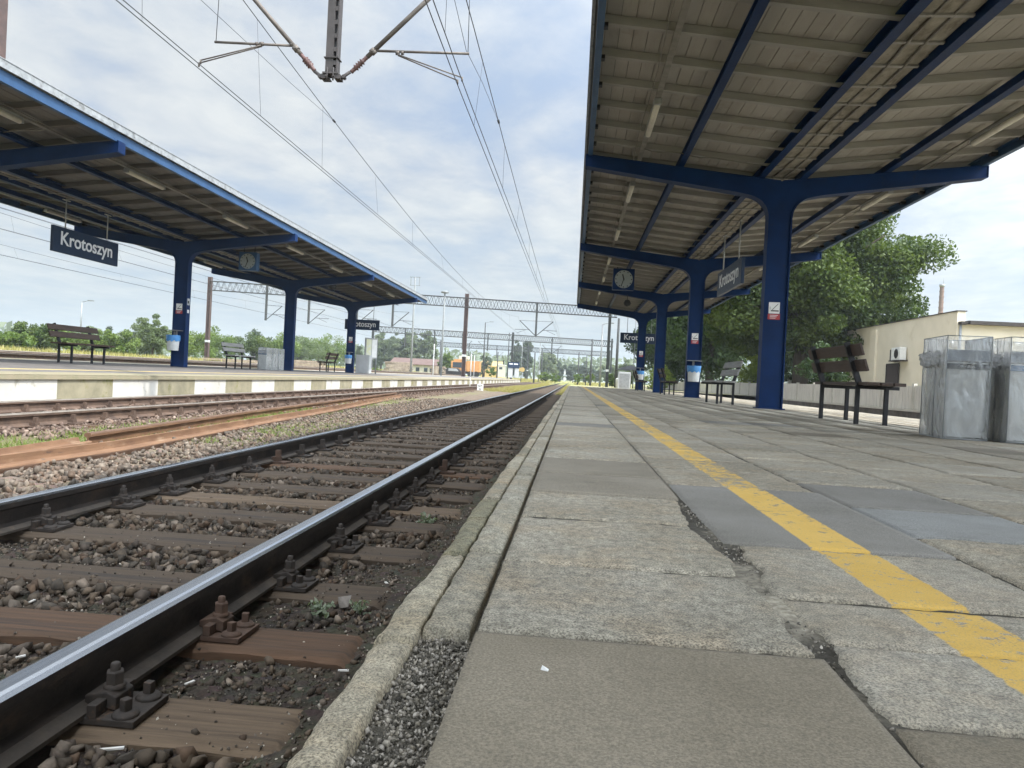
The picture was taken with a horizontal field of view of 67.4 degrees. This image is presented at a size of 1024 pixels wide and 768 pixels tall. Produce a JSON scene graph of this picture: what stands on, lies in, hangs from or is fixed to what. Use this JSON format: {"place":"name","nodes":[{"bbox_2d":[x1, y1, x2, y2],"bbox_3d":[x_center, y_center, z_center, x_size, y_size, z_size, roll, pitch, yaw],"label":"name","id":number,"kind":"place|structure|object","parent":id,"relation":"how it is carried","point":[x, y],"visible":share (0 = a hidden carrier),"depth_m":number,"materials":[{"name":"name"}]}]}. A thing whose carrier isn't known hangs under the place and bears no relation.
{"place":"outdoors","nodes":[
{"label":"outdoors","id":0,"kind":"place"},
{"bbox_2d":[0,396,417,447],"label":"trackside grass","id":1,"kind":"structure","parent":0,"point":[83,432],"depth_m":9.42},
{"bbox_2d":[0,345,429,372],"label":"meadow grass","id":2,"kind":"structure","parent":0,"point":[17,348],"depth_m":55.55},
{"bbox_2d":[9,358,919,410],"bbox_3d":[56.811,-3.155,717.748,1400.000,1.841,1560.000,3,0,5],"label":"ground","id":3,"kind":"structure","parent":0,"point":[565,382],"depth_m":74.41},
{"bbox_2d":[0,0,7,58],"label":"catenary mast","id":4,"kind":"object","parent":3,"relation":"on","point":[3,18],"depth_m":21.79,"materials":[{"name":"brown metal"}]},
{"bbox_2d":[0,331,38,347],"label":"bush","id":5,"kind":"object","parent":3,"relation":"on","point":[10,338],"visible":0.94,"depth_m":64.25,"materials":[{"name":"green plant"}]},
{"bbox_2d":[10,321,63,350],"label":"bush","id":6,"kind":"object","parent":3,"relation":"on","point":[43,337],"visible":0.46,"depth_m":66.09,"materials":[{"name":"green plant"}]},
{"bbox_2d":[89,329,140,354],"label":"bush","id":7,"kind":"object","parent":3,"relation":"on","point":[117,342],"visible":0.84,"depth_m":76.05,"materials":[{"name":"green plant"}]},
{"bbox_2d":[115,323,163,355],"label":"bush","id":8,"kind":"object","parent":3,"relation":"on","point":[134,327],"visible":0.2,"depth_m":87.24,"materials":[{"name":"green plant"}]},
{"bbox_2d":[135,313,171,355],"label":"pale tree","id":9,"kind":"object","parent":3,"relation":"on","point":[155,339],"visible":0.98,"depth_m":82.61,"materials":[{"name":"green plant"}]},
{"bbox_2d":[161,330,217,357],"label":"bush","id":10,"kind":"object","parent":3,"relation":"on","point":[194,345],"visible":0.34,"depth_m":102.78,"materials":[{"name":"green plant"}]},
{"bbox_2d":[0,350,422,372],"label":"rail","id":11,"kind":"object","parent":3,"relation":"on","point":[144,358],"visible":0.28,"depth_m":39.62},
{"bbox_2d":[188,325,236,358],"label":"bush","id":12,"kind":"object","parent":3,"relation":"on","point":[217,339],"visible":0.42,"depth_m":115.66,"materials":[{"name":"green plant"}]},
{"bbox_2d":[0,351,452,374],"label":"rail","id":13,"kind":"object","parent":3,"relation":"on","point":[161,360],"visible":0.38,"depth_m":34.44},
{"bbox_2d":[0,353,465,375],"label":"rail","id":14,"kind":"object","parent":3,"relation":"on","point":[27,356],"visible":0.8,"depth_m":31.89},
{"bbox_2d":[224,332,282,359],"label":"bush","id":15,"kind":"object","parent":3,"relation":"on","point":[252,346],"visible":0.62,"depth_m":120.11,"materials":[{"name":"green plant"}]},
{"bbox_2d":[0,359,519,400],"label":"opposite platform","id":16,"kind":"structure","parent":3,"relation":"on","point":[20,380],"depth_m":17.06,"materials":[{"name":"concrete"}]},
{"bbox_2d":[46,323,114,364],"bbox_3d":[-10.376,-0.957,18.522,0.628,0.929,1.850,3,0,5],"label":"bench","id":17,"kind":"object","parent":16,"relation":"on","point":[56,333],"visible":1,"depth_m":18.37,"materials":[{"name":"wood"}]},
{"bbox_2d":[0,56,427,372],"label":"platform canopy","id":18,"kind":"object","parent":16,"relation":"on","point":[57,146],"visible":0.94,"depth_m":19.88,"materials":[{"name":"metal"}]},
{"bbox_2d":[50,199,118,266],"bbox_3d":[-10.340,-3.665,18.687,0.079,1.250,2.500,3,0,5],"label":"station sign","id":19,"kind":"object","parent":18,"relation":"hanging from","point":[63,240],"visible":1,"depth_m":18.50,"materials":[{"name":"blue metal"}]},
{"bbox_2d":[123,168,165,189],"bbox_3d":[-7.949,-4.434,16.659,0.110,0.112,1.480,3,0,5],"label":"strip light","id":20,"kind":"object","parent":18,"relation":"attached to","point":[142,177],"visible":1,"depth_m":16.55,"materials":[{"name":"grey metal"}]},
{"bbox_2d":[164,329,180,350],"bbox_3d":[-10.183,-1.315,23.080,0.414,0.615,0.411,3,0,5],"label":"litter bin","id":21,"kind":"object","parent":18,"relation":"attached to","point":[173,341],"visible":1,"depth_m":22.94,"materials":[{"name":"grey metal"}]},
{"bbox_2d":[238,247,259,271],"bbox_3d":[-8.666,-4.134,25.337,0.600,0.800,0.274,3,0,5],"label":"platform clock","id":22,"kind":"object","parent":18,"relation":"hanging from","point":[249,261],"visible":0.97,"depth_m":25.21,"materials":[{"name":"blue paint"}]},
{"bbox_2d":[345,315,379,330],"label":"station sign","id":23,"kind":"object","parent":18,"relation":"hanging from","point":[373,324],"visible":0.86,"depth_m":42.01,"materials":[{"name":"blue metal"}]},
{"bbox_2d":[221,341,255,368],"bbox_3d":[-9.689,-1.002,27.195,0.628,0.929,1.750,3,0,5],"label":"bench","id":24,"kind":"object","parent":16,"relation":"on","point":[238,349],"visible":0.98,"depth_m":27.08,"materials":[{"name":"metal"}]},
{"bbox_2d":[257,347,272,369],"bbox_3d":[-9.575,-0.981,29.741,0.390,0.863,0.604,3,0,5],"label":"recycling bin","id":25,"kind":"object","parent":16,"relation":"on","point":[264,359],"visible":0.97,"depth_m":29.49,"materials":[{"name":"metal"}]},
{"bbox_2d":[355,355,371,373],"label":"equipment cabinet","id":26,"kind":"object","parent":16,"relation":"on","point":[363,363],"visible":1,"depth_m":41.81,"materials":[{"name":"metal"}]},
{"bbox_2d":[364,338,377,373],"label":"timetable board","id":27,"kind":"object","parent":16,"relation":"on","point":[371,346],"visible":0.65,"depth_m":42.94,"materials":[{"name":"grey metal"}]},
{"bbox_2d":[0,383,565,767],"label":"track bed","id":28,"kind":"object","parent":3,"relation":"on","point":[163,674],"visible":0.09,"depth_m":2.70,"materials":[{"name":"stone"}]},
{"bbox_2d":[0,437,91,454],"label":"scrap rail","id":29,"kind":"object","parent":28,"relation":"on","point":[74,441],"visible":0.48,"depth_m":6.59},
{"bbox_2d":[43,655,302,762],"bbox_3d":[-1.784,0.782,1.951,2.569,0.283,0.265,3,1,5],"label":"sleeper","id":30,"kind":"object","parent":28,"relation":"on","point":[117,706],"visible":0.59,"depth_m":1.83,"materials":[{"name":"wood"}]},
{"bbox_2d":[0,591,366,669],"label":"sleeper","id":31,"kind":"object","parent":28,"relation":"on","point":[224,635],"visible":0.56,"depth_m":2.40,"materials":[{"name":"wood"}]},
{"bbox_2d":[0,555,391,609],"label":"sleeper","id":32,"kind":"object","parent":28,"relation":"on","point":[292,585],"visible":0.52,"depth_m":3.03,"materials":[{"name":"wood"}]},
{"bbox_2d":[0,394,404,473],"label":"scrap rail","id":33,"kind":"object","parent":28,"relation":"on","point":[32,459],"visible":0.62,"depth_m":7.45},
{"bbox_2d":[0,504,429,565],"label":"sleeper","id":34,"kind":"object","parent":28,"relation":"on","point":[45,524],"visible":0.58,"depth_m":3.71,"materials":[{"name":"wood"}]},
{"bbox_2d":[0,494,469,767],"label":"fine grit","id":35,"kind":"object","parent":28,"relation":"on","point":[319,706],"visible":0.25,"depth_m":2.66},
{"bbox_2d":[0,398,471,499],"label":"pale ballast","id":36,"kind":"structure","parent":28,"relation":"on","point":[94,469],"depth_m":7.58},
{"bbox_2d":[0,388,474,440],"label":"brown ballast","id":37,"kind":"structure","parent":28,"relation":"on","point":[55,428],"depth_m":9.35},
{"bbox_2d":[84,392,396,442],"bbox_3d":[-3.953,0.437,16.035,0.251,0.210,17.492,3,0,1],"label":"scrap rail","id":38,"kind":"object","parent":28,"relation":"on","point":[124,433],"visible":0.56,"depth_m":9.79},
{"bbox_2d":[87,485,446,537],"bbox_3d":[-1.641,0.765,4.438,2.569,0.283,0.263,3,1,5],"label":"sleeper","id":39,"kind":"object","parent":28,"relation":"on","point":[125,504],"visible":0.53,"depth_m":4.37,"materials":[{"name":"wood"}]},
{"bbox_2d":[0,417,538,767],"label":"dark ballast","id":40,"kind":"structure","parent":28,"relation":"on","point":[186,556],"depth_m":3.38,"materials":[{"name":"gravel"}]},
{"bbox_2d":[135,474,461,519],"bbox_3d":[-1.585,0.765,4.955,2.569,0.283,0.265,3,1,4],"label":"sleeper","id":41,"kind":"object","parent":28,"relation":"on","point":[169,491],"visible":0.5,"depth_m":4.89,"materials":[{"name":"wood"}]},
{"bbox_2d":[308,597,335,617],"bbox_3d":[-0.670,0.797,2.725,0.092,0.071,0.090,3,1,24],"label":"weed","id":42,"kind":"object","parent":28,"relation":"on","point":[318,608],"visible":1,"depth_m":2.71,"materials":[{"name":"green plant"}]},
{"bbox_2d":[185,465,473,504],"bbox_3d":[-1.541,0.764,5.543,2.569,0.283,0.263,3,0,4],"label":"sleeper","id":43,"kind":"object","parent":28,"relation":"on","point":[212,478],"visible":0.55,"depth_m":5.47,"materials":[{"name":"wood"}]},
{"bbox_2d":[0,382,563,535],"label":"rail","id":44,"kind":"object","parent":43,"relation":"on","point":[18,513],"visible":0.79,"depth_m":4.98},
{"bbox_2d":[0,383,567,767],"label":"rail","id":45,"kind":"object","parent":43,"relation":"on","point":[43,703],"visible":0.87,"depth_m":2.21,"materials":[{"name":"metal"}]},
{"bbox_2d":[225,456,486,491],"bbox_3d":[-1.478,0.762,6.190,2.566,0.283,0.266,3,2,4],"label":"sleeper","id":46,"kind":"object","parent":28,"relation":"on","point":[250,470],"visible":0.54,"depth_m":6.11,"materials":[{"name":"wood"}]},
{"bbox_2d":[260,450,492,479],"bbox_3d":[-1.425,0.762,6.802,2.567,0.278,0.265,3,0,4],"label":"sleeper","id":47,"kind":"object","parent":28,"relation":"on","point":[278,461],"visible":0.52,"depth_m":6.72,"materials":[{"name":"wood"}]},
{"bbox_2d":[282,444,497,473],"bbox_3d":[-1.392,0.760,7.394,2.569,0.278,0.263,3,0,5],"label":"sleeper","id":48,"kind":"object","parent":28,"relation":"on","point":[453,466],"visible":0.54,"depth_m":7.31,"materials":[{"name":"wood"}]},
{"bbox_2d":[305,439,504,464],"bbox_3d":[-1.335,0.754,8.018,2.566,0.278,0.267,3,0,4],"label":"sleeper","id":49,"kind":"object","parent":28,"relation":"on","point":[324,449],"visible":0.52,"depth_m":7.94,"materials":[{"name":"wood"}]},
{"bbox_2d":[326,435,508,458],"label":"sleeper","id":50,"kind":"object","parent":28,"relation":"on","point":[340,444],"visible":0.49,"depth_m":8.54,"materials":[{"name":"wood"}]},
{"bbox_2d":[343,432,514,452],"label":"sleeper","id":51,"kind":"object","parent":28,"relation":"on","point":[355,440],"visible":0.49,"depth_m":9.14,"materials":[{"name":"wood"}]},
{"bbox_2d":[358,429,518,447],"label":"sleeper","id":52,"kind":"object","parent":28,"relation":"on","point":[369,436],"visible":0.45,"depth_m":9.77,"materials":[{"name":"wood"}]},
{"bbox_2d":[371,425,518,443],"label":"sleeper","id":53,"kind":"object","parent":28,"relation":"on","point":[381,432],"visible":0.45,"depth_m":10.38,"materials":[{"name":"wood"}]},
{"bbox_2d":[384,423,523,440],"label":"sleeper","id":54,"kind":"object","parent":28,"relation":"on","point":[390,429],"visible":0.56,"depth_m":10.96,"materials":[{"name":"wood"}]},
{"bbox_2d":[393,421,525,437],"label":"sleeper","id":55,"kind":"object","parent":28,"relation":"on","point":[400,428],"visible":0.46,"depth_m":11.57,"materials":[{"name":"wood"}]},
{"bbox_2d":[402,419,527,434],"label":"sleeper","id":56,"kind":"object","parent":28,"relation":"on","point":[409,425],"visible":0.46,"depth_m":12.19,"materials":[{"name":"wood"}]},
{"bbox_2d":[411,417,531,431],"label":"sleeper","id":57,"kind":"object","parent":28,"relation":"on","point":[416,423],"visible":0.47,"depth_m":12.80,"materials":[{"name":"wood"}]},
{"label":"sleeper","id":58,"kind":"object","parent":28,"relation":"on","visible":0},
{"bbox_2d":[0,382,532,412],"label":"rail","id":59,"kind":"object","parent":58,"relation":"on","point":[18,406],"visible":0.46,"depth_m":13.60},
{"bbox_2d":[0,382,541,428],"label":"rail","id":60,"kind":"object","parent":58,"relation":"on","point":[17,420],"visible":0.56,"depth_m":10.74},
{"bbox_2d":[268,335,334,362],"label":"bush","id":61,"kind":"object","parent":3,"relation":"on","point":[307,351],"visible":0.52,"depth_m":150.34,"materials":[{"name":"green plant"}]},
{"bbox_2d":[295,333,345,363],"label":"bush","id":62,"kind":"object","parent":3,"relation":"on","point":[342,352],"visible":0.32,"depth_m":156.31,"materials":[{"name":"green plant"}]},
{"bbox_2d":[198,0,469,82],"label":"catenary gantry","id":63,"kind":"object","parent":3,"relation":"on","point":[332,57],"visible":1,"depth_m":12.47,"materials":[{"name":"grey metal"}]},
{"bbox_2d":[116,0,550,361],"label":"overhead wire","id":64,"kind":"object","parent":63,"relation":"hanging from","point":[333,120],"visible":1,"depth_m":16.48,"materials":[{"name":"grey metal"}]},
{"bbox_2d":[425,0,565,357],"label":"overhead wire","id":65,"kind":"object","parent":63,"relation":"hanging from","point":[498,121],"visible":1,"depth_m":14.56,"materials":[{"name":"grey metal"}]},
{"bbox_2d":[374,333,390,368],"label":"poplar tree","id":66,"kind":"object","parent":3,"relation":"on","point":[382,343],"visible":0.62,"depth_m":207.26,"materials":[{"name":"green plant"}]},
{"bbox_2d":[384,332,406,362],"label":"poplar tree","id":67,"kind":"object","parent":3,"relation":"on","point":[394,346],"visible":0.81,"depth_m":206.25,"materials":[{"name":"green plant"}]},
{"bbox_2d":[0,321,791,384],"bbox_3d":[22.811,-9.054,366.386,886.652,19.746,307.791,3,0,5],"label":"treeline","id":68,"kind":"object","parent":3,"relation":"on","point":[8,326],"visible":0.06,"depth_m":437.60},
{"bbox_2d":[384,361,412,371],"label":"timber stack","id":69,"kind":"object","parent":3,"relation":"on","point":[391,366],"visible":0.56,"depth_m":119.04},
{"bbox_2d":[398,332,421,358],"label":"poplar tree","id":70,"kind":"object","parent":3,"relation":"on","point":[407,350],"visible":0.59,"depth_m":206.23,"materials":[{"name":"green plant"}]},
{"bbox_2d":[204,277,616,386],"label":"catenary gantry","id":71,"kind":"object","parent":3,"relation":"on","point":[466,307],"visible":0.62,"depth_m":87.66,"materials":[{"name":"grey metal"}]},
{"bbox_2d":[0,244,454,354],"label":"overhead wire","id":72,"kind":"object","parent":71,"relation":"hanging from","point":[172,292],"visible":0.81,"depth_m":55.63,"materials":[{"name":"grey metal"}]},
{"bbox_2d":[390,357,438,372],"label":"house","id":73,"kind":"structure","parent":3,"relation":"on","point":[422,365],"depth_m":167.66,"materials":[{"name":"beige paint"}]},
{"bbox_2d":[415,331,438,359],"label":"poplar tree","id":74,"kind":"object","parent":3,"relation":"on","point":[426,351],"visible":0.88,"depth_m":206.53,"materials":[{"name":"green plant"}]},
{"bbox_2d":[286,386,569,767],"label":"kerb","id":75,"kind":"structure","parent":3,"relation":"on","point":[447,598],"depth_m":1.11,"materials":[{"name":"concrete"}]},
{"bbox_2d":[451,356,480,376],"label":"works vehicle","id":76,"kind":"object","parent":3,"relation":"on","point":[456,363],"visible":0.73,"depth_m":127.87,"materials":[{"name":"orange paint"}]},
{"bbox_2d":[371,326,612,385],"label":"catenary gantry","id":77,"kind":"object","parent":3,"relation":"on","point":[512,339],"visible":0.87,"depth_m":150.47,"materials":[{"name":"grey metal"}]},
{"bbox_2d":[437,342,610,382],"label":"catenary gantry","id":78,"kind":"object","parent":3,"relation":"on","point":[527,348],"visible":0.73,"depth_m":218.19,"materials":[{"name":"grey metal"}]},
{"bbox_2d":[520,342,533,377],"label":"columnar poplar","id":79,"kind":"object","parent":3,"relation":"on","point":[524,357],"visible":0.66,"depth_m":234.35,"materials":[{"name":"green plant"}]},
{"bbox_2d":[537,352,558,380],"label":"tree","id":80,"kind":"object","parent":3,"relation":"on","point":[548,365],"visible":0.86,"depth_m":248.24,"materials":[{"name":"green plant"}]},
{"bbox_2d":[624,328,684,380],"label":"dark tree","id":81,"kind":"object","parent":3,"relation":"on","point":[649,359],"visible":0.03,"depth_m":101.68,"materials":[{"name":"green plant"}]},
{"bbox_2d":[630,325,743,384],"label":"dark tree","id":82,"kind":"object","parent":3,"relation":"on","point":[676,368],"visible":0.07,"depth_m":85.19,"materials":[{"name":"green plant"}]},
{"bbox_2d":[646,316,755,379],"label":"dark tree","id":83,"kind":"object","parent":3,"relation":"on","point":[676,330],"visible":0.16,"depth_m":71.06,"materials":[{"name":"green plant"}]},
{"bbox_2d":[737,353,757,382],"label":"lime bush","id":84,"kind":"object","parent":3,"relation":"on","point":[745,375],"visible":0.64,"depth_m":52.46,"materials":[{"name":"green plant"}]},
{"bbox_2d":[703,264,836,381],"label":"dark tree","id":85,"kind":"object","parent":3,"relation":"on","point":[787,377],"visible":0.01,"depth_m":57.05,"materials":[{"name":"green plant"}]},
{"bbox_2d":[647,387,923,419],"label":"retaining wall","id":86,"kind":"structure","parent":3,"relation":"on","point":[906,413],"depth_m":32.39,"materials":[{"name":"concrete"}]},
{"bbox_2d":[652,381,925,410],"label":"fence","id":87,"kind":"object","parent":86,"relation":"on","point":[907,397],"visible":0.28,"depth_m":33.40,"materials":[{"name":"concrete"}]},
{"bbox_2d":[793,340,851,383],"bbox_3d":[15.836,-0.516,38.489,2.869,3.430,2.765,3,1,-36],"label":"lime bush","id":88,"kind":"object","parent":3,"relation":"on","point":[834,376],"visible":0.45,"depth_m":38.16,"materials":[{"name":"green plant"}]},
{"bbox_2d":[703,211,960,383],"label":"broadleaf tree","id":89,"kind":"object","parent":3,"relation":"on","point":[866,278],"visible":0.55,"depth_m":43.24,"materials":[{"name":"green plant"}]},
{"bbox_2d":[0,0,1023,384],"label":"sky","id":90,"kind":"structure","parent":0,"point":[411,123],"materials":[{"name":"white"}]},
{"bbox_2d":[483,383,569,394],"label":"dry grass","id":91,"kind":"structure","parent":0,"point":[513,388],"depth_m":57.76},
{"bbox_2d":[345,503,924,767],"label":"joint gravel","id":92,"kind":"structure","parent":0,"point":[407,684],"depth_m":0.81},
{"bbox_2d":[424,386,1023,767],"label":"platform paving","id":93,"kind":"structure","parent":0,"point":[611,626],"depth_m":1.20,"materials":[{"name":"concrete"}]},
{"bbox_2d":[701,360,743,404],"bbox_3d":[4.437,-0.052,16.301,0.628,0.929,1.750,3,0,5],"label":"bench","id":94,"kind":"object","parent":93,"relation":"on","point":[731,372],"visible":0.98,"depth_m":15.84,"materials":[{"name":"black metal"}]},
{"bbox_2d":[577,0,1023,409],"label":"platform canopy","id":95,"kind":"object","parent":93,"relation":"on","point":[782,129],"depth_m":12.06,"materials":[{"name":"metal"}]},
{"bbox_2d":[612,267,634,290],"bbox_3d":[3.741,-3.532,25.762,0.710,0.775,0.274,3,0,5],"label":"platform clock","id":96,"kind":"object","parent":95,"relation":"hanging from","point":[623,279],"visible":1,"depth_m":25.64,"materials":[{"name":"blue paint"}]},
{"bbox_2d":[620,322,654,343],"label":"station sign","id":97,"kind":"object","parent":95,"relation":"hanging from","point":[630,338],"visible":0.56,"depth_m":42.55,"materials":[{"name":"blue metal"}]},
{"bbox_2d":[645,98,661,136],"bbox_3d":[2.125,-4.000,11.600,0.110,0.112,1.480,3,0,5],"label":"strip light","id":98,"kind":"object","parent":95,"relation":"attached to","point":[655,107],"visible":1,"depth_m":11.41,"materials":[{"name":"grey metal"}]},
{"bbox_2d":[686,360,700,381],"bbox_3d":[5.288,-0.374,22.321,0.414,0.615,0.411,3,0,5],"label":"litter bin","id":99,"kind":"object","parent":95,"relation":"attached to","point":[693,371],"visible":1,"depth_m":22.17,"materials":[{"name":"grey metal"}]},
{"bbox_2d":[717,219,744,296],"bbox_3d":[5.095,-2.896,17.870,0.079,1.450,2.740,3,0,5],"label":"station sign","id":100,"kind":"object","parent":95,"relation":"hanging from","point":[730,277],"visible":1,"depth_m":17.49,"materials":[{"name":"blue metal"}]},
{"bbox_2d":[860,190,893,209],"bbox_3d":[7.462,-3.766,15.743,0.110,0.112,1.480,3,0,5],"label":"strip light","id":101,"kind":"object","parent":95,"relation":"attached to","point":[874,200],"visible":0.86,"depth_m":15.66,"materials":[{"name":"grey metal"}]},
{"bbox_2d":[969,106,1023,145],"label":"strip light","id":102,"kind":"object","parent":95,"relation":"attached to","point":[1003,123],"visible":1,"depth_m":11.16,"materials":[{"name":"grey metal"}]},
{"bbox_2d":[808,341,905,425],"bbox_3d":[4.094,-0.008,9.286,0.628,0.929,1.850,3,0,5],"label":"bench","id":103,"kind":"object","parent":93,"relation":"on","point":[851,363],"visible":1,"depth_m":8.91,"materials":[{"name":"wood"}]},
{"bbox_2d":[918,335,992,440],"bbox_3d":[3.797,0.032,6.638,0.393,0.863,0.605,3,1,10],"label":"recycling bin","id":104,"kind":"object","parent":93,"relation":"on","point":[957,401],"visible":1,"depth_m":6.39,"materials":[{"name":"clear plastic"}]},
{"bbox_2d":[982,337,1023,443],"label":"recycling bin","id":105,"kind":"object","parent":93,"relation":"on","point":[1006,416],"visible":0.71,"depth_m":6.29,"materials":[{"name":"clear plastic"}]},
{"bbox_2d":[845,310,1023,385],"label":"station building","id":106,"kind":"structure","parent":0,"point":[882,340],"depth_m":36.03,"materials":[{"name":"paint"}]},
{"bbox_2d":[885,363,899,382],"bbox_3d":[19.072,0.015,38.561,0.077,2.090,1.550,3,0,5],"label":"door","id":107,"kind":"structure","parent":106,"relation":"in","point":[892,370],"depth_m":38.52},
{"bbox_2d":[888,347,907,361],"bbox_3d":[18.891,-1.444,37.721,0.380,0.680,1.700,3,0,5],"label":"air conditioner","id":108,"kind":"object","parent":106,"relation":"attached to","point":[897,354],"visible":1,"depth_m":37.25,"materials":[{"name":"white paint"}]},
{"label":"platform body","id":109,"kind":"structure","parent":0,"visible":0},
{"bbox_2d":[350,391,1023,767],"bbox_3d":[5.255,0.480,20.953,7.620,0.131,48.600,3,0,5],"label":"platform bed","id":110,"kind":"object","parent":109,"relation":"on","point":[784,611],"visible":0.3,"depth_m":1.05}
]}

